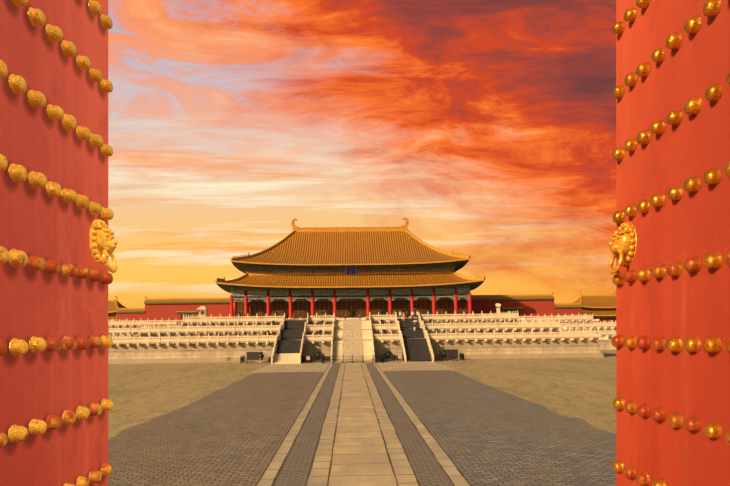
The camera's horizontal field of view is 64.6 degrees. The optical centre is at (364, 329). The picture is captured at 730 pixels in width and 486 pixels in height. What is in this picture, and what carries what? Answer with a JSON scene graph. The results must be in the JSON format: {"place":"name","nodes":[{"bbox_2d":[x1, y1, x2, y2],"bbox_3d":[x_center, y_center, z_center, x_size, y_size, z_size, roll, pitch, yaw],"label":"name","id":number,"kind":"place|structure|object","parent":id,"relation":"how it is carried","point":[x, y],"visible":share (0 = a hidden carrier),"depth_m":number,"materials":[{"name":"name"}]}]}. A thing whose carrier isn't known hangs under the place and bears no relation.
{"place":"outdoors","nodes":[
{"label":"outdoors","id":0,"kind":"place"},
{"bbox_2d":[197,306,209,316],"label":"stone pavilion","id":1,"kind":"structure","parent":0,"point":[203,313],"depth_m":139.28,"materials":[{"name":"stone"}]},
{"bbox_2d":[230,264,471,318],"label":"palace facade","id":2,"kind":"structure","parent":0,"point":[348,302],"depth_m":149.16,"materials":[{"name":"red wood"}]},
{"bbox_2d":[215,218,484,292],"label":"hall roof","id":3,"kind":"structure","parent":2,"relation":"on","point":[298,245],"depth_m":150.21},
{"bbox_2d":[108,350,615,438],"bbox_3d":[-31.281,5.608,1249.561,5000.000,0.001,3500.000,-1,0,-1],"label":"ground","id":4,"kind":"structure","parent":0,"point":[582,388],"depth_m":56.18,"materials":[{"name":"brick"}]},
{"bbox_2d":[0,0,117,485],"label":"gate door","id":5,"kind":"structure","parent":4,"relation":"on","point":[57,246],"depth_m":4.51,"materials":[{"name":"paint"}]},
{"bbox_2d":[108,296,126,320],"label":"side pavilion","id":6,"kind":"structure","parent":4,"relation":"on","point":[112,308],"depth_m":171.37,"materials":[{"name":"tile"}]},
{"bbox_2d":[246,352,258,363],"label":"sign board","id":7,"kind":"object","parent":4,"relation":"on","point":[252,355],"visible":1,"depth_m":91.73,"materials":[{"name":"grey"}]},
{"bbox_2d":[257,351,264,362],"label":"incense burner","id":8,"kind":"object","parent":4,"relation":"on","point":[260,354],"visible":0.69,"depth_m":94.64,"materials":[{"name":"metal"}]},
{"bbox_2d":[313,350,321,360],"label":"incense burner","id":9,"kind":"object","parent":4,"relation":"on","point":[317,354],"visible":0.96,"depth_m":94.94,"materials":[{"name":"metal"}]},
{"bbox_2d":[240,352,463,363],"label":"iron fences","id":10,"kind":"object","parent":4,"relation":"on","point":[460,355],"visible":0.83,"depth_m":92.43,"materials":[{"name":"grey"}]},
{"bbox_2d":[273,317,431,363],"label":"stairs","id":11,"kind":"structure","parent":4,"relation":"on","point":[346,348],"depth_m":95.99,"materials":[{"name":"stone"}]},
{"bbox_2d":[250,360,455,372],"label":"pavement","id":12,"kind":"structure","parent":4,"relation":"on","point":[399,365],"depth_m":80.05,"materials":[{"name":"beige stone"}]},
{"bbox_2d":[108,370,615,485],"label":"pavement","id":13,"kind":"structure","parent":4,"relation":"on","point":[234,433],"depth_m":28.18,"materials":[{"name":"grey stone"}]},
{"bbox_2d":[255,363,470,485],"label":"walkway","id":14,"kind":"structure","parent":13,"relation":"on","point":[358,424],"depth_m":26.64,"materials":[{"name":"stone"}]},
{"bbox_2d":[383,349,391,359],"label":"incense burner","id":15,"kind":"object","parent":4,"relation":"on","point":[387,351],"visible":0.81,"depth_m":95.24,"materials":[{"name":"metal"}]},
{"bbox_2d":[439,349,447,358],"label":"incense burner","id":16,"kind":"object","parent":4,"relation":"on","point":[443,351],"visible":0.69,"depth_m":95.42,"materials":[{"name":"metal"}]},
{"bbox_2d":[446,349,457,360],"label":"sign board","id":17,"kind":"object","parent":4,"relation":"on","point":[451,352],"visible":1,"depth_m":92.53,"materials":[{"name":"grey"}]},
{"bbox_2d":[572,291,615,322],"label":"side pavilion","id":18,"kind":"structure","parent":4,"relation":"on","point":[602,308],"depth_m":173.58,"materials":[{"name":"tile"}]},
{"bbox_2d":[608,0,729,485],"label":"gate door","id":19,"kind":"structure","parent":4,"relation":"on","point":[670,250],"depth_m":4.66,"materials":[{"name":"paint"}]},
{"bbox_2d":[108,317,615,363],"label":"terrace","id":20,"kind":"structure","parent":0,"point":[203,352],"depth_m":97.63,"materials":[{"name":"stone"}]},
{"bbox_2d":[116,292,581,321],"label":"flanking walls","id":21,"kind":"structure","parent":20,"relation":"on","point":[178,308],"depth_m":164.69,"materials":[{"name":"paint"}]},
{"bbox_2d":[108,311,615,363],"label":"balustrades","id":22,"kind":"object","parent":20,"relation":"on","point":[160,328],"visible":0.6,"depth_m":101.84,"materials":[{"name":"stone"}]},
{"bbox_2d":[495,303,500,314],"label":"sundial","id":23,"kind":"object","parent":20,"relation":"on","point":[497,305],"visible":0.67,"depth_m":141.50,"materials":[{"name":"stone"}]},
{"bbox_2d":[108,0,615,307],"label":"sky","id":24,"kind":"structure","parent":0,"point":[487,126],"materials":[{"name":"orange"}]}
]}

